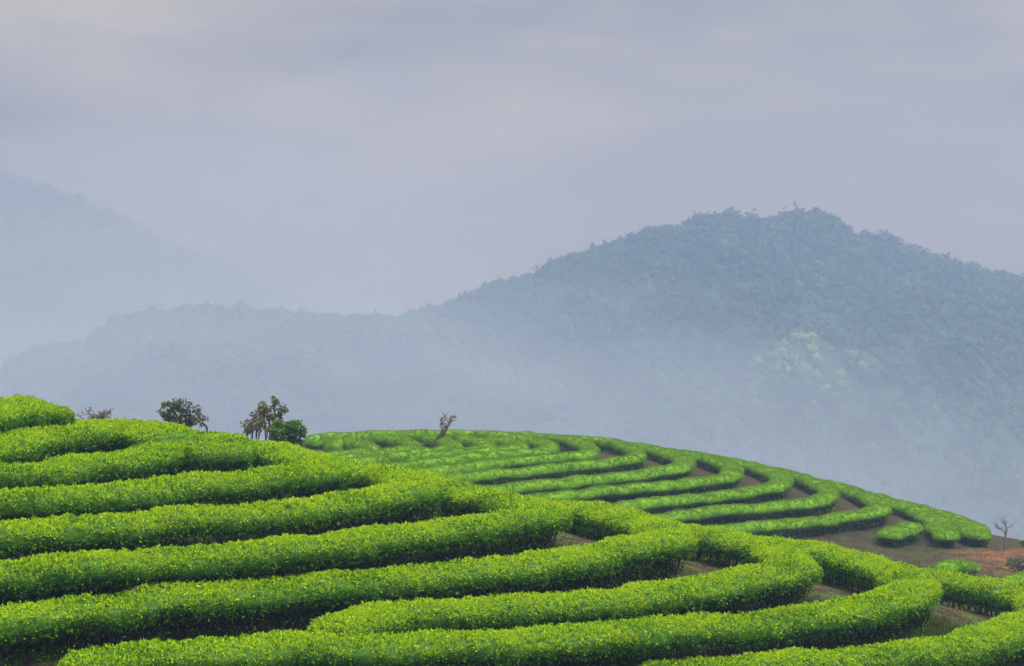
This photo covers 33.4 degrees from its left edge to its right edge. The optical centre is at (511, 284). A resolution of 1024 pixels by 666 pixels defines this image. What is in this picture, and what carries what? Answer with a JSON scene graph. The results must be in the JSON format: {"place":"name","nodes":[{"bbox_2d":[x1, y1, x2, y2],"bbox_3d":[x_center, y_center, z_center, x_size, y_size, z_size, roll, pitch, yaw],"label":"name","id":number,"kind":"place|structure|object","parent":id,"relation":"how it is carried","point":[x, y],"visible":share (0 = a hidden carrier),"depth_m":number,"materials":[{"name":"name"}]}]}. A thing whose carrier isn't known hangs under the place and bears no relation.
{"place":"outdoors","nodes":[
{"label":"outdoors","id":0,"kind":"place"},
{"bbox_2d":[0,177,301,362],"bbox_3d":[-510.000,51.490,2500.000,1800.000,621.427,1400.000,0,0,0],"label":"mountain","id":1,"kind":"structure","parent":0,"point":[127,273],"depth_m":2477.21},
{"bbox_2d":[0,167,321,366],"bbox_3d":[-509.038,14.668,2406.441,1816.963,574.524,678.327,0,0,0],"label":"forest","id":2,"kind":"object","parent":1,"relation":"on","point":[186,274],"visible":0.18,"depth_m":2519.16,"materials":[{"name":"plant"}]},
{"bbox_2d":[0,222,1023,539],"bbox_3d":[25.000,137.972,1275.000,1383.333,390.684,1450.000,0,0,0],"label":"mountain","id":3,"kind":"structure","parent":0,"point":[964,506],"depth_m":1193.67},
{"bbox_2d":[0,202,1023,539],"bbox_3d":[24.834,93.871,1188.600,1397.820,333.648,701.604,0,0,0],"label":"forest","id":4,"kind":"object","parent":3,"relation":"on","point":[176,334],"visible":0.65,"depth_m":1259.32,"materials":[{"name":"plant"}]},
{"bbox_2d":[0,444,1023,665],"bbox_3d":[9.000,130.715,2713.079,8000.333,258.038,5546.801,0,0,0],"label":"ground","id":5,"kind":"structure","parent":0,"point":[862,534],"depth_m":60.32,"materials":[{"name":"soil"}]},
{"bbox_2d":[0,394,46,403],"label":"tea hedge","id":6,"kind":"object","parent":5,"relation":"on","point":[13,398],"visible":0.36,"depth_m":62.52,"materials":[{"name":"green plant"}]},
{"bbox_2d":[0,400,77,432],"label":"tea hedge","id":7,"kind":"object","parent":5,"relation":"on","point":[22,414],"visible":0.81,"depth_m":58.81,"materials":[{"name":"green plant"}]},
{"bbox_2d":[75,406,111,419],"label":"shrub","id":8,"kind":"object","parent":5,"relation":"on","point":[100,416],"visible":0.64,"depth_m":73.83,"materials":[{"name":"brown plant"}]},
{"bbox_2d":[0,417,201,474],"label":"tea hedge","id":9,"kind":"object","parent":5,"relation":"on","point":[32,444],"visible":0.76,"depth_m":59.79,"materials":[{"name":"green plant"}]},
{"bbox_2d":[0,429,257,488],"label":"tea hedge","id":10,"kind":"object","parent":5,"relation":"on","point":[210,451],"visible":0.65,"depth_m":57.27,"materials":[{"name":"green plant"}]},
{"bbox_2d":[0,438,352,520],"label":"tea hedge","id":11,"kind":"object","parent":5,"relation":"on","point":[281,469],"visible":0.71,"depth_m":54.58,"materials":[{"name":"green plant"}]},
{"bbox_2d":[157,397,201,427],"bbox_3d":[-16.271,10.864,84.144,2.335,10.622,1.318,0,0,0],"label":"tree","id":12,"kind":"object","parent":5,"relation":"on","point":[174,406],"visible":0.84,"depth_m":83.89,"materials":[{"name":"green plant"}]},
{"bbox_2d":[192,412,208,431],"bbox_3d":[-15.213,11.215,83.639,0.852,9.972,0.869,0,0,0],"label":"sapling","id":13,"kind":"object","parent":5,"relation":"on","point":[201,419],"visible":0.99,"depth_m":83.46,"materials":[{"name":"brown plant"}]},
{"bbox_2d":[0,457,448,559],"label":"tea hedge","id":14,"kind":"object","parent":5,"relation":"on","point":[377,490],"visible":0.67,"depth_m":52.45,"materials":[{"name":"green plant"}]},
{"bbox_2d":[240,409,273,440],"bbox_3d":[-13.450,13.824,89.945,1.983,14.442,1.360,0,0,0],"label":"tree","id":15,"kind":"object","parent":5,"relation":"on","point":[256,422],"visible":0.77,"depth_m":89.87,"materials":[{"name":"brown plant"}]},
{"bbox_2d":[256,396,288,439],"bbox_3d":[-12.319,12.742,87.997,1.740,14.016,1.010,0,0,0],"label":"tree","id":16,"kind":"object","parent":5,"relation":"on","point":[267,410],"visible":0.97,"depth_m":87.89,"materials":[{"name":"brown plant"}]},
{"bbox_2d":[268,419,306,446],"bbox_3d":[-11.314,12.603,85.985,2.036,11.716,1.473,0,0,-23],"label":"bush","id":17,"kind":"object","parent":5,"relation":"on","point":[292,430],"visible":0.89,"depth_m":85.71,"materials":[{"name":"green plant"}]},
{"bbox_2d":[0,472,574,605],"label":"tea hedge","id":18,"kind":"object","parent":5,"relation":"on","point":[495,516],"visible":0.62,"depth_m":51.72,"materials":[{"name":"green plant"}]},
{"bbox_2d":[0,493,699,665],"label":"tea hedge","id":19,"kind":"object","parent":5,"relation":"on","point":[643,537],"visible":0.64,"depth_m":51.15,"materials":[{"name":"green plant"}]},
{"bbox_2d":[323,436,380,455],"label":"tea hedge","id":20,"kind":"object","parent":5,"relation":"on","point":[342,445],"visible":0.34,"depth_m":131.71,"materials":[{"name":"green plant"}]},
{"bbox_2d":[335,432,422,458],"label":"tea hedge","id":21,"kind":"object","parent":5,"relation":"on","point":[393,442],"visible":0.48,"depth_m":131.57,"materials":[{"name":"green plant"}]},
{"bbox_2d":[304,428,516,449],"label":"tea hedge","id":22,"kind":"object","parent":5,"relation":"on","point":[313,441],"visible":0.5,"depth_m":143.50,"materials":[{"name":"green plant"}]},
{"bbox_2d":[384,434,462,461],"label":"tea hedge","id":23,"kind":"object","parent":5,"relation":"on","point":[428,442],"visible":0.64,"depth_m":129.19,"materials":[{"name":"green plant"}]},
{"bbox_2d":[345,434,529,463],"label":"tea hedge","id":24,"kind":"object","parent":5,"relation":"on","point":[505,442],"visible":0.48,"depth_m":128.57,"materials":[{"name":"green plant"}]},
{"bbox_2d":[433,412,457,446],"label":"dead tree","id":25,"kind":"object","parent":5,"relation":"on","point":[444,429],"visible":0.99,"depth_m":136.87,"materials":[{"name":"wood"}]},
{"bbox_2d":[439,433,496,452],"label":"tea hedge","id":26,"kind":"object","parent":5,"relation":"on","point":[471,442],"visible":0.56,"depth_m":135.72,"materials":[{"name":"green plant"}]},
{"bbox_2d":[378,433,559,468],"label":"tea hedge","id":27,"kind":"object","parent":5,"relation":"on","point":[539,445],"visible":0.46,"depth_m":128.24,"materials":[{"name":"green plant"}]},
{"bbox_2d":[57,532,944,665],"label":"tea hedge","id":28,"kind":"object","parent":5,"relation":"on","point":[900,592],"visible":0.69,"depth_m":50.19,"materials":[{"name":"green plant"}]},
{"bbox_2d":[411,430,600,474],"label":"tea hedge","id":29,"kind":"object","parent":5,"relation":"on","point":[581,449],"visible":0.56,"depth_m":131.42,"materials":[{"name":"green plant"}]},
{"bbox_2d":[0,515,1023,665],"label":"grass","id":30,"kind":"structure","parent":5,"relation":"on","point":[936,629],"depth_m":58.85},
{"bbox_2d":[0,485,1023,665],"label":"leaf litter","id":31,"kind":"object","parent":5,"relation":"on","point":[951,609],"visible":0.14,"depth_m":63.78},
{"bbox_2d":[443,434,646,485],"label":"tea hedge","id":32,"kind":"object","parent":5,"relation":"on","point":[634,454],"visible":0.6,"depth_m":130.55,"materials":[{"name":"green plant"}]},
{"bbox_2d":[306,514,823,640],"bbox_3d":[2.611,10.451,60.761,16.935,2.325,26.906,0,0,0],"label":"tea hedge","id":33,"kind":"object","parent":5,"relation":"on","point":[770,566],"visible":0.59,"depth_m":53.60,"materials":[{"name":"green plant"}]},
{"bbox_2d":[477,442,696,493],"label":"tea hedge","id":34,"kind":"object","parent":5,"relation":"on","point":[681,464],"visible":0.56,"depth_m":130.27,"materials":[{"name":"green plant"}]},
{"bbox_2d":[521,448,744,502],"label":"tea hedge","id":35,"kind":"object","parent":5,"relation":"on","point":[730,472],"visible":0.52,"depth_m":130.81,"materials":[{"name":"green plant"}]},
{"bbox_2d":[603,456,794,515],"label":"tea hedge","id":36,"kind":"object","parent":5,"relation":"on","point":[780,482],"visible":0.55,"depth_m":131.92,"materials":[{"name":"green plant"}]},
{"bbox_2d":[654,467,840,525],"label":"tea hedge","id":37,"kind":"object","parent":5,"relation":"on","point":[826,495],"visible":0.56,"depth_m":129.79,"materials":[{"name":"green plant"}]},
{"bbox_2d":[700,477,892,537],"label":"tea hedge","id":38,"kind":"object","parent":5,"relation":"on","point":[877,507],"visible":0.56,"depth_m":128.87,"materials":[{"name":"green plant"}]},
{"bbox_2d":[636,555,1023,665],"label":"tea hedge","id":39,"kind":"object","parent":5,"relation":"on","point":[999,638],"visible":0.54,"depth_m":54.82,"materials":[{"name":"green plant"}]},
{"bbox_2d":[874,521,924,547],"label":"tea hedge","id":40,"kind":"object","parent":5,"relation":"on","point":[898,532],"visible":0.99,"depth_m":127.99,"materials":[{"name":"green plant"}]},
{"bbox_2d":[875,493,960,547],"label":"tea hedge","id":41,"kind":"object","parent":5,"relation":"on","point":[941,528],"visible":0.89,"depth_m":134.28,"materials":[{"name":"green plant"}]},
{"bbox_2d":[901,501,992,547],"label":"tea hedge","id":42,"kind":"object","parent":5,"relation":"on","point":[971,531],"visible":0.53,"depth_m":132.04,"materials":[{"name":"green plant"}]},
{"bbox_2d":[933,559,980,575],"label":"tea hedge","id":43,"kind":"object","parent":5,"relation":"on","point":[965,566],"visible":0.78,"depth_m":108.79,"materials":[{"name":"green plant"}]},
{"bbox_2d":[993,514,1012,548],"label":"sapling","id":44,"kind":"object","parent":5,"relation":"on","point":[1005,532],"visible":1,"depth_m":126.21,"materials":[{"name":"grey plant"}]},
{"bbox_2d":[1002,570,1023,582],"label":"tea hedge","id":45,"kind":"object","parent":5,"relation":"on","point":[1019,577],"visible":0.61,"depth_m":105.11,"materials":[{"name":"green plant"}]},
{"bbox_2d":[1005,557,1021,565],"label":"bush","id":46,"kind":"object","parent":5,"relation":"on","point":[1008,561],"visible":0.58,"depth_m":118.87,"materials":[{"name":"green plant"}]},
{"bbox_2d":[1009,558,1023,570],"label":"bush","id":47,"kind":"object","parent":5,"relation":"on","point":[1020,566],"visible":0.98,"depth_m":115.88,"materials":[{"name":"green plant"}]},
{"bbox_2d":[0,0,1023,316],"label":"sky","id":48,"kind":"structure","parent":0,"point":[392,157],"materials":[{"name":"grey"}]}
]}

